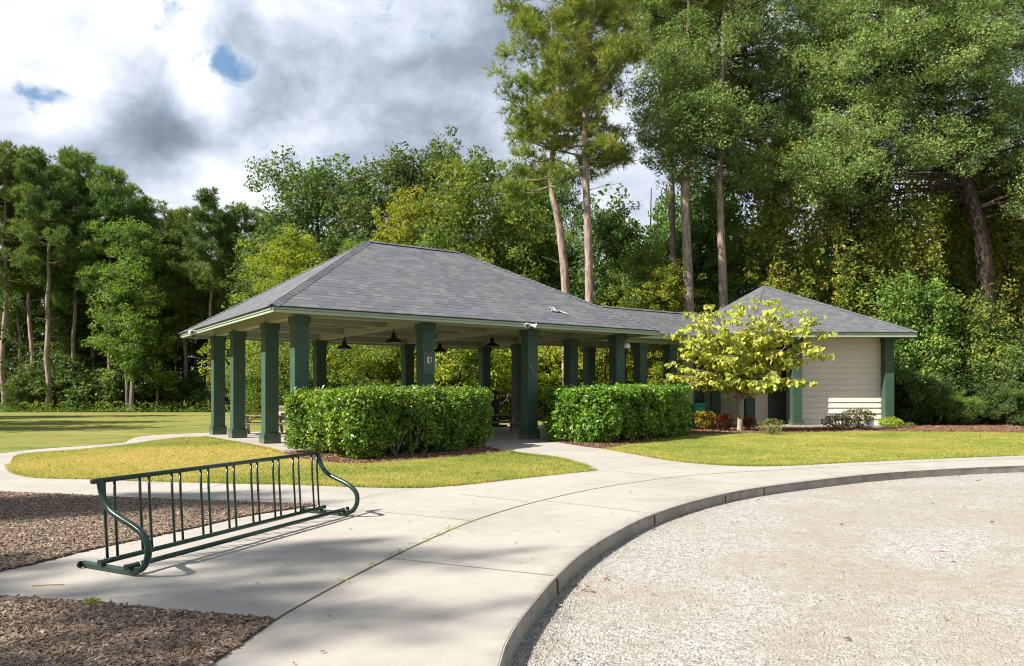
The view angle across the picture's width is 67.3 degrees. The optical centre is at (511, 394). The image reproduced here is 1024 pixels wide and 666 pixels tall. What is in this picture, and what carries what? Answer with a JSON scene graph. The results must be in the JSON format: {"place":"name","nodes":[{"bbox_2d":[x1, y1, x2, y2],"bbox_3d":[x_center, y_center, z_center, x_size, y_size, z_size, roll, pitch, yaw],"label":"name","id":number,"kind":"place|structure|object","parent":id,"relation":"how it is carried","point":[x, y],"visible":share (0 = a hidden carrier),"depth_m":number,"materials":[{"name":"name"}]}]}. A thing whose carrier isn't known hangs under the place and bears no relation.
{"place":"outdoors","nodes":[
{"label":"outdoors","id":0,"kind":"place"},
{"bbox_2d":[194,427,616,450],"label":"floor slab","id":1,"kind":"structure","parent":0,"point":[503,434],"depth_m":28.43,"materials":[{"name":"concrete"}]},
{"bbox_2d":[178,240,660,448],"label":"picnic pavilion","id":2,"kind":"structure","parent":1,"relation":"on","point":[422,300],"depth_m":27.53,"materials":[{"name":"grey"}]},
{"bbox_2d":[543,305,743,385],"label":"covered walkway","id":3,"kind":"structure","parent":1,"relation":"on","point":[666,322],"depth_m":36.05,"materials":[{"name":"grey"}]},
{"bbox_2d":[0,425,1023,665],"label":"sidewalk","id":4,"kind":"structure","parent":0,"point":[400,611],"depth_m":7.70,"materials":[{"name":"concrete"}]},
{"bbox_2d":[0,601,272,664],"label":"bark strip","id":5,"kind":"object","parent":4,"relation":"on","point":[218,658],"visible":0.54,"depth_m":5.04,"materials":[{"name":"brown wood"}]},
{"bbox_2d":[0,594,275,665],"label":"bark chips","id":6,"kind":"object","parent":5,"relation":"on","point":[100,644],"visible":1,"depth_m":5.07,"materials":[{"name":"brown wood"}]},
{"bbox_2d":[0,491,316,571],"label":"bark bed","id":7,"kind":"object","parent":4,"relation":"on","point":[149,537],"visible":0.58,"depth_m":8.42,"materials":[{"name":"brown wood"}]},
{"bbox_2d":[77,451,359,574],"bbox_3d":[-2.981,1.179,8.572,0.940,0.837,3.740,0,0,19],"label":"bicycle rack","id":8,"kind":"object","parent":4,"relation":"on","point":[139,566],"visible":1,"depth_m":7.96,"materials":[{"name":"metal"}]},
{"bbox_2d":[284,444,505,462],"bbox_3d":[-2.878,1.599,21.278,6.258,0.030,5.240,0,0,-34],"label":"hedge bed","id":9,"kind":"object","parent":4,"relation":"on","point":[399,456],"visible":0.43,"depth_m":19.68,"materials":[{"name":"brown wood"}]},
{"bbox_2d":[281,380,497,459],"bbox_3d":[-2.879,0.700,21.774,6.534,2.239,4.368,0,0,-42],"label":"hedge","id":10,"kind":"object","parent":9,"relation":"on","point":[350,421],"visible":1,"depth_m":20.13,"materials":[{"name":"green plant"}]},
{"bbox_2d":[72,458,1015,647],"bbox_3d":[2.001,1.595,15.620,10.171,0.001,20.560,0,0,45],"label":"pavement joint","id":11,"kind":"object","parent":4,"relation":"on","point":[442,533],"visible":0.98,"depth_m":7.75,"materials":[{"name":"grey concrete"}]},
{"bbox_2d":[0,411,1023,452],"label":"field","id":12,"kind":"structure","parent":0,"point":[23,431],"depth_m":38.38,"materials":[{"name":"green plant"}]},
{"bbox_2d":[0,375,44,411],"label":"undergrowth shrub","id":13,"kind":"object","parent":12,"relation":"on","point":[18,388],"visible":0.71,"depth_m":70.88,"materials":[{"name":"green plant"}]},
{"bbox_2d":[0,139,56,411],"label":"pine tree","id":14,"kind":"object","parent":12,"relation":"on","point":[8,239],"visible":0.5,"depth_m":71.78,"materials":[{"name":"green plant"}]},
{"bbox_2d":[0,145,103,411],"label":"pine tree","id":15,"kind":"object","parent":12,"relation":"on","point":[51,214],"visible":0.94,"depth_m":70.31,"materials":[{"name":"green plant"}]},
{"bbox_2d":[53,373,105,411],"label":"undergrowth shrub","id":16,"kind":"object","parent":12,"relation":"on","point":[61,396],"visible":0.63,"depth_m":71.29,"materials":[{"name":"green plant"}]},
{"bbox_2d":[73,161,147,411],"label":"pine tree","id":17,"kind":"object","parent":12,"relation":"on","point":[116,201],"visible":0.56,"depth_m":70.80,"materials":[{"name":"green plant"}]},
{"bbox_2d":[0,399,257,411],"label":"weeds","id":18,"kind":"object","parent":12,"relation":"on","point":[140,408],"visible":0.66,"depth_m":69.60,"materials":[{"name":"green plant"}]},
{"bbox_2d":[81,215,177,411],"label":"twin trunk tree","id":19,"kind":"object","parent":12,"relation":"on","point":[135,253],"visible":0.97,"depth_m":69.18,"materials":[{"name":"green plant"}]},
{"bbox_2d":[113,282,188,409],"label":"slender tree","id":20,"kind":"object","parent":12,"relation":"on","point":[172,375],"visible":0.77,"depth_m":70.32,"materials":[{"name":"green plant"}]},
{"bbox_2d":[167,186,243,411],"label":"pine tree","id":21,"kind":"object","parent":12,"relation":"on","point":[202,277],"visible":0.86,"depth_m":70.39,"materials":[{"name":"green plant"}]},
{"bbox_2d":[218,252,273,410],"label":"broadleaf tree","id":22,"kind":"object","parent":12,"relation":"on","point":[239,283],"visible":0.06,"depth_m":68.98,"materials":[{"name":"green plant"}]},
{"bbox_2d":[225,341,312,419],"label":"undergrowth shrub","id":23,"kind":"object","parent":12,"relation":"on","point":[254,398],"visible":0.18,"depth_m":48.91,"materials":[{"name":"green plant"}]},
{"bbox_2d":[196,340,351,416],"bbox_3d":[-15.841,-2.271,54.811,11.830,8.569,13.104,0,0,-38],"label":"undergrowth shrub","id":24,"kind":"object","parent":12,"relation":"on","point":[227,344],"visible":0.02,"depth_m":52.67,"materials":[{"name":"green plant"}]},
{"bbox_2d":[230,224,328,391],"bbox_3d":[-16.205,-5.342,55.818,7.954,14.254,7.765,0,0,27],"label":"broadleaf tree","id":25,"kind":"object","parent":12,"relation":"on","point":[289,250],"visible":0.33,"depth_m":54.93,"materials":[{"name":"green plant"}]},
{"bbox_2d":[245,342,358,405],"bbox_3d":[-13.391,-1.678,48.569,7.260,6.861,6.620,0,0,40],"label":"undergrowth shrub","id":26,"kind":"object","parent":12,"relation":"on","point":[282,361],"visible":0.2,"depth_m":47.22,"materials":[{"name":"green plant"}]},
{"bbox_2d":[225,144,391,345],"bbox_3d":[-16.705,-9.691,65.921,16.104,23.205,15.380,0,0,9],"label":"oak tree","id":27,"kind":"object","parent":12,"relation":"on","point":[315,206],"visible":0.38,"depth_m":63.29,"materials":[{"name":"green plant"}]},
{"bbox_2d":[309,345,398,389],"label":"undergrowth shrub","id":28,"kind":"object","parent":12,"relation":"on","point":[333,362],"visible":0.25,"depth_m":47.34,"materials":[{"name":"green plant"}]},
{"bbox_2d":[309,343,459,389],"bbox_3d":[-8.502,-1.475,49.378,10.423,6.816,9.410,0,0,17],"label":"undergrowth shrub","id":29,"kind":"object","parent":12,"relation":"on","point":[382,357],"visible":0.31,"depth_m":46.61,"materials":[{"name":"green plant"}]},
{"bbox_2d":[338,344,439,386],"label":"undergrowth shrub","id":30,"kind":"object","parent":12,"relation":"on","point":[384,365],"visible":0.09,"depth_m":47.53,"materials":[{"name":"green plant"}]},
{"bbox_2d":[316,141,482,260],"bbox_3d":[-8.569,-9.536,62.269,12.093,22.842,12.603,0,0,28],"label":"oak tree","id":31,"kind":"object","parent":12,"relation":"on","point":[399,173],"visible":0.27,"depth_m":60.94,"materials":[{"name":"green plant"}]},
{"bbox_2d":[370,185,444,245],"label":"broadleaf tree","id":32,"kind":"object","parent":12,"relation":"on","point":[401,213],"visible":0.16,"depth_m":55.48,"materials":[{"name":"green plant"}]},
{"bbox_2d":[397,221,465,361],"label":"broadleaf tree","id":33,"kind":"object","parent":12,"relation":"on","point":[433,240],"visible":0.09,"depth_m":52.96,"materials":[{"name":"green plant"}]},
{"bbox_2d":[384,346,493,388],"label":"undergrowth shrub","id":34,"kind":"object","parent":12,"relation":"on","point":[452,373],"visible":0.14,"depth_m":46.99,"materials":[{"name":"green plant"}]},
{"bbox_2d":[416,124,489,251],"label":"broadleaf tree","id":35,"kind":"object","parent":12,"relation":"on","point":[436,148],"visible":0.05,"depth_m":61.98,"materials":[{"name":"green plant"}]},
{"bbox_2d":[383,346,548,418],"bbox_3d":[-2.417,-1.780,48.501,11.450,7.488,10.337,0,0,10],"label":"undergrowth shrub","id":36,"kind":"object","parent":12,"relation":"on","point":[495,373],"visible":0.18,"depth_m":45.74,"materials":[{"name":"green plant"}]},
{"bbox_2d":[434,348,510,400],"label":"undergrowth shrub","id":37,"kind":"object","parent":12,"relation":"on","point":[467,359],"visible":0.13,"depth_m":47.42,"materials":[{"name":"green plant"}]},
{"bbox_2d":[403,145,553,358],"bbox_3d":[-1.983,-8.091,55.474,12.647,19.870,11.347,0,0,27],"label":"broadleaf tree","id":38,"kind":"object","parent":12,"relation":"on","point":[465,179],"visible":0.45,"depth_m":53.68,"materials":[{"name":"green plant"}]},
{"bbox_2d":[414,346,563,419],"bbox_3d":[-0.526,-1.535,49.373,9.591,6.948,10.624,0,0,19],"label":"undergrowth shrub","id":39,"kind":"object","parent":12,"relation":"on","point":[505,406],"visible":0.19,"depth_m":47.24,"materials":[{"name":"green plant"}]},
{"bbox_2d":[464,174,583,294],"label":"broadleaf tree","id":40,"kind":"object","parent":12,"relation":"on","point":[541,202],"visible":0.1,"depth_m":58.72,"materials":[{"name":"green plant"}]},
{"bbox_2d":[480,0,635,384],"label":"tall pine","id":41,"kind":"object","parent":12,"relation":"on","point":[527,19],"visible":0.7,"depth_m":46.58,"materials":[{"name":"green plant"}]},
{"bbox_2d":[538,299,632,400],"bbox_3d":[4.786,-2.132,48.465,8.260,7.806,7.532,0,0,-15],"label":"undergrowth shrub","id":42,"kind":"object","parent":12,"relation":"on","point":[598,351],"visible":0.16,"depth_m":47.08,"materials":[{"name":"green plant"}]},
{"bbox_2d":[519,0,653,303],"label":"tall pine","id":43,"kind":"object","parent":12,"relation":"on","point":[625,50],"visible":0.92,"depth_m":44.17,"materials":[{"name":"green plant"}]},
{"bbox_2d":[551,193,663,384],"bbox_3d":[6.888,-6.159,53.867,7.635,15.926,7.820,0,0,44],"label":"broadleaf tree","id":44,"kind":"object","parent":12,"relation":"on","point":[612,224],"visible":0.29,"depth_m":53.17,"materials":[{"name":"green plant"}]},
{"bbox_2d":[597,241,682,383],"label":"broadleaf tree","id":45,"kind":"object","parent":12,"relation":"on","point":[633,278],"visible":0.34,"depth_m":48.21,"materials":[{"name":"green plant"}]},
{"bbox_2d":[585,0,721,311],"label":"tall pine","id":46,"kind":"object","parent":12,"relation":"on","point":[672,227],"visible":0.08,"depth_m":53.83,"materials":[{"name":"green plant"}]},
{"bbox_2d":[619,258,706,384],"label":"broadleaf tree","id":47,"kind":"object","parent":12,"relation":"on","point":[662,293],"visible":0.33,"depth_m":46.40,"materials":[{"name":"green plant"}]},
{"bbox_2d":[645,0,727,312],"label":"tall pine","id":48,"kind":"object","parent":12,"relation":"on","point":[686,246],"visible":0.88,"depth_m":46.52,"materials":[{"name":"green plant"}]},
{"bbox_2d":[643,171,750,313],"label":"tree","id":49,"kind":"object","parent":12,"relation":"on","point":[702,230],"visible":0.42,"depth_m":54.48,"materials":[{"name":"green plant"}]},
{"bbox_2d":[707,0,746,309],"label":"tall pine","id":50,"kind":"object","parent":12,"relation":"on","point":[722,281],"visible":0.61,"depth_m":47.02,"materials":[{"name":"brown plant"}]},
{"bbox_2d":[694,224,779,313],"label":"broadleaf tree","id":51,"kind":"object","parent":12,"relation":"on","point":[733,276],"visible":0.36,"depth_m":50.33,"materials":[{"name":"green plant"}]},
{"bbox_2d":[737,136,824,301],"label":"vine draped tree","id":52,"kind":"object","parent":12,"relation":"on","point":[780,218],"visible":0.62,"depth_m":47.09,"materials":[{"name":"green plant"}]},
{"bbox_2d":[799,134,901,316],"bbox_3d":[20.578,-7.099,47.017,5.795,17.705,5.620,0,0,-19],"label":"vine draped tree","id":53,"kind":"object","parent":12,"relation":"on","point":[836,221],"visible":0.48,"depth_m":46.13,"materials":[{"name":"green plant"}]},
{"bbox_2d":[920,147,1008,321],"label":"vine draped tree","id":54,"kind":"object","parent":12,"relation":"on","point":[958,218],"visible":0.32,"depth_m":48.71,"materials":[{"name":"green plant"}]},
{"bbox_2d":[954,129,1023,355],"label":"vine draped tree","id":55,"kind":"object","parent":12,"relation":"on","point":[1011,222],"visible":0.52,"depth_m":47.01,"materials":[{"name":"green plant"}]},
{"bbox_2d":[0,0,1023,396],"label":"sky","id":56,"kind":"structure","parent":0,"point":[174,95],"materials":[{"name":"white"}]},
{"bbox_2d":[5,436,1023,487],"bbox_3d":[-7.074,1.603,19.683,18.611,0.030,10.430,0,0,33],"label":"front lawn","id":57,"kind":"structure","parent":0,"point":[363,466],"depth_m":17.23,"materials":[{"name":"green plant"}]},
{"bbox_2d":[24,400,1023,563],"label":"ground","id":58,"kind":"structure","parent":0,"point":[994,423],"depth_m":41.67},
{"bbox_2d":[0,169,43,375],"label":"pine tree","id":59,"kind":"object","parent":58,"relation":"on","point":[17,294],"visible":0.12,"depth_m":77.89,"materials":[{"name":"green plant"}]},
{"bbox_2d":[0,270,52,390],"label":"broadleaf tree","id":60,"kind":"object","parent":58,"relation":"on","point":[15,357],"visible":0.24,"depth_m":78.28,"materials":[{"name":"green plant"}]},
{"bbox_2d":[0,147,62,410],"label":"pine tree","id":61,"kind":"object","parent":58,"relation":"on","point":[30,330],"visible":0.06,"depth_m":75.85,"materials":[{"name":"green plant"}]},
{"bbox_2d":[1,350,64,408],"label":"undergrowth shrub","id":62,"kind":"object","parent":58,"relation":"on","point":[53,368],"visible":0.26,"depth_m":72.13,"materials":[{"name":"green plant"}]},
{"bbox_2d":[5,353,98,409],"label":"undergrowth shrub","id":63,"kind":"object","parent":58,"relation":"on","point":[26,366],"visible":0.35,"depth_m":71.78,"materials":[{"name":"green plant"}]},
{"bbox_2d":[29,303,96,410],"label":"slender tree","id":64,"kind":"object","parent":58,"relation":"on","point":[62,323],"visible":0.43,"depth_m":75.30,"materials":[{"name":"green plant"}]},
{"bbox_2d":[30,144,113,389],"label":"pine tree","id":65,"kind":"object","parent":58,"relation":"on","point":[61,296],"visible":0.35,"depth_m":73.07,"materials":[{"name":"green plant"}]},
{"bbox_2d":[55,341,122,408],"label":"undergrowth shrub","id":66,"kind":"object","parent":58,"relation":"on","point":[87,367],"visible":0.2,"depth_m":73.93,"materials":[{"name":"green plant"}]},
{"bbox_2d":[63,184,114,371],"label":"pine tree","id":67,"kind":"object","parent":58,"relation":"on","point":[84,313],"visible":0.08,"depth_m":75.25,"materials":[{"name":"green plant"}]},
{"bbox_2d":[72,313,121,371],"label":"broadleaf tree","id":68,"kind":"object","parent":58,"relation":"on","point":[85,353],"visible":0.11,"depth_m":77.71,"materials":[{"name":"green plant"}]},
{"bbox_2d":[51,359,162,411],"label":"undergrowth shrub","id":69,"kind":"object","parent":58,"relation":"on","point":[119,391],"visible":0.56,"depth_m":70.69,"materials":[{"name":"green plant"}]},
{"bbox_2d":[98,359,160,411],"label":"undergrowth shrub","id":70,"kind":"object","parent":58,"relation":"on","point":[122,374],"visible":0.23,"depth_m":71.88,"materials":[{"name":"green plant"}]},
{"bbox_2d":[114,195,181,398],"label":"pine tree","id":71,"kind":"object","parent":58,"relation":"on","point":[153,221],"visible":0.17,"depth_m":74.38,"materials":[{"name":"green plant"}]},
{"bbox_2d":[134,373,205,411],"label":"undergrowth shrub","id":72,"kind":"object","parent":58,"relation":"on","point":[183,386],"visible":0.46,"depth_m":72.15,"materials":[{"name":"green plant"}]},
{"bbox_2d":[138,244,208,380],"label":"broadleaf tree","id":73,"kind":"object","parent":58,"relation":"on","point":[179,364],"visible":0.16,"depth_m":78.85,"materials":[{"name":"green plant"}]},
{"bbox_2d":[150,206,222,408],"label":"pine tree","id":74,"kind":"object","parent":58,"relation":"on","point":[174,231],"visible":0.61,"depth_m":73.16,"materials":[{"name":"green plant"}]},
{"bbox_2d":[211,201,275,309],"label":"tree","id":75,"kind":"object","parent":58,"relation":"on","point":[246,226],"visible":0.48,"depth_m":71.85,"materials":[{"name":"green plant"}]},
{"bbox_2d":[0,156,1023,415],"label":"woodland","id":76,"kind":"object","parent":58,"relation":"on","point":[654,230],"visible":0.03,"depth_m":58.68,"materials":[{"name":"green plant"}]},
{"bbox_2d":[488,152,597,293],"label":"oak tree","id":77,"kind":"object","parent":58,"relation":"on","point":[562,201],"visible":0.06,"depth_m":64.84,"materials":[{"name":"green plant"}]},
{"bbox_2d":[618,0,849,257],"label":"live oak","id":78,"kind":"object","parent":58,"relation":"on","point":[727,122],"visible":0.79,"depth_m":47.02,"materials":[{"name":"green plant"}]},
{"bbox_2d":[836,250,916,320],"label":"vine draped tree","id":79,"kind":"object","parent":58,"relation":"on","point":[855,286],"visible":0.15,"depth_m":45.98,"materials":[{"name":"green plant"}]},
{"bbox_2d":[759,0,1023,421],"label":"live oak","id":80,"kind":"object","parent":58,"relation":"on","point":[878,111],"visible":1,"depth_m":44.75,"materials":[{"name":"green plant"}]},
{"bbox_2d":[851,141,963,421],"bbox_3d":[23.576,-6.697,46.000,6.082,16.896,6.986,0,0,0],"label":"vine draped tree","id":81,"kind":"object","parent":58,"relation":"on","point":[930,256],"visible":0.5,"depth_m":45.21,"materials":[{"name":"green plant"}]},
{"bbox_2d":[863,269,965,424],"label":"vine draped tree","id":82,"kind":"object","parent":58,"relation":"on","point":[914,304],"visible":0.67,"depth_m":42.17,"materials":[{"name":"green plant"}]},
{"bbox_2d":[894,356,965,424],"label":"undergrowth shrub","id":83,"kind":"object","parent":58,"relation":"on","point":[915,398],"visible":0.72,"depth_m":40.44,"materials":[{"name":"green plant"}]},
{"bbox_2d":[907,372,967,424],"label":"undergrowth shrub","id":84,"kind":"object","parent":58,"relation":"on","point":[937,409],"visible":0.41,"depth_m":40.52,"materials":[{"name":"green plant"}]},
{"bbox_2d":[894,336,1023,423],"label":"undergrowth shrub","id":85,"kind":"object","parent":58,"relation":"on","point":[969,388],"visible":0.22,"depth_m":40.91,"materials":[{"name":"green plant"}]},
{"bbox_2d":[925,283,1023,424],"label":"vine draped tree","id":86,"kind":"object","parent":58,"relation":"on","point":[975,330],"visible":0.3,"depth_m":42.55,"materials":[{"name":"green plant"}]},
{"bbox_2d":[960,369,1021,424],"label":"undergrowth shrub","id":87,"kind":"object","parent":58,"relation":"on","point":[982,386],"visible":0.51,"depth_m":40.64,"materials":[{"name":"green plant"}]},
{"bbox_2d":[960,315,1023,423],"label":"undergrowth shrub","id":88,"kind":"object","parent":58,"relation":"on","point":[1021,341],"visible":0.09,"depth_m":43.08,"materials":[{"name":"green plant"}]},
{"bbox_2d":[978,379,1023,425],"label":"undergrowth shrub","id":89,"kind":"object","parent":58,"relation":"on","point":[1017,419],"visible":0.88,"depth_m":39.68,"materials":[{"name":"green plant"}]},
{"bbox_2d":[978,339,1023,421],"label":"undergrowth shrub","id":90,"kind":"object","parent":58,"relation":"on","point":[1016,350],"visible":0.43,"depth_m":40.62,"materials":[{"name":"green plant"}]},
{"bbox_2d":[509,472,1023,665],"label":"gravel lot","id":91,"kind":"structure","parent":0,"point":[889,635],"depth_m":7.09,"materials":[{"name":"beige gravel"}]},
{"bbox_2d":[22,432,1021,663],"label":"leaf litter","id":92,"kind":"object","parent":91,"relation":"on","point":[848,638],"visible":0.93,"depth_m":9.06,"materials":[{"name":"brown plant"}]},
{"bbox_2d":[498,465,1023,665],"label":"curb","id":93,"kind":"structure","parent":91,"relation":"on","point":[541,603],"depth_m":10.88,"materials":[{"name":"grey concrete"}]},
{"bbox_2d":[558,424,1023,448],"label":"mulch bed","id":94,"kind":"object","parent":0,"point":[763,432],"visible":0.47,"depth_m":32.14,"materials":[{"name":"brown wood"}]},
{"bbox_2d":[537,380,693,442],"bbox_3d":[4.510,0.570,27.771,7.760,2.312,3.400,0,0,-41],"label":"hedge","id":95,"kind":"object","parent":94,"relation":"on","point":[608,413],"visible":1,"depth_m":26.02,"materials":[{"name":"green plant"}]},
{"bbox_2d":[660,298,838,430],"bbox_3d":[10.223,-1.306,33.262,7.559,5.902,3.608,0,0,0],"label":"redbud tree","id":96,"kind":"object","parent":94,"relation":"on","point":[739,368],"visible":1,"depth_m":32.97,"materials":[{"name":"yellow plant"}]},
{"bbox_2d":[841,407,876,428],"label":"azalea bush","id":97,"kind":"object","parent":94,"relation":"on","point":[858,420],"visible":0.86,"depth_m":35.29,"materials":[{"name":"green plant"}]},
{"bbox_2d":[934,389,1007,424],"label":"undergrowth shrub","id":98,"kind":"object","parent":94,"relation":"on","point":[975,402],"visible":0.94,"depth_m":39.63,"materials":[{"name":"green plant"}]},
{"bbox_2d":[684,286,918,426],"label":"restroom building","id":99,"kind":"structure","parent":0,"point":[857,372],"depth_m":38.44,"materials":[{"name":"beige wood"}]},
{"bbox_2d":[771,341,785,422],"bbox_3d":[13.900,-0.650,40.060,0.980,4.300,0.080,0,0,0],"label":"door","id":100,"kind":"structure","parent":99,"relation":"in","point":[778,398],"depth_m":40.02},
{"bbox_2d":[609,431,1023,465],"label":"side lawn","id":101,"kind":"structure","parent":0,"point":[790,440],"depth_m":23.53,"materials":[{"name":"green plant"}]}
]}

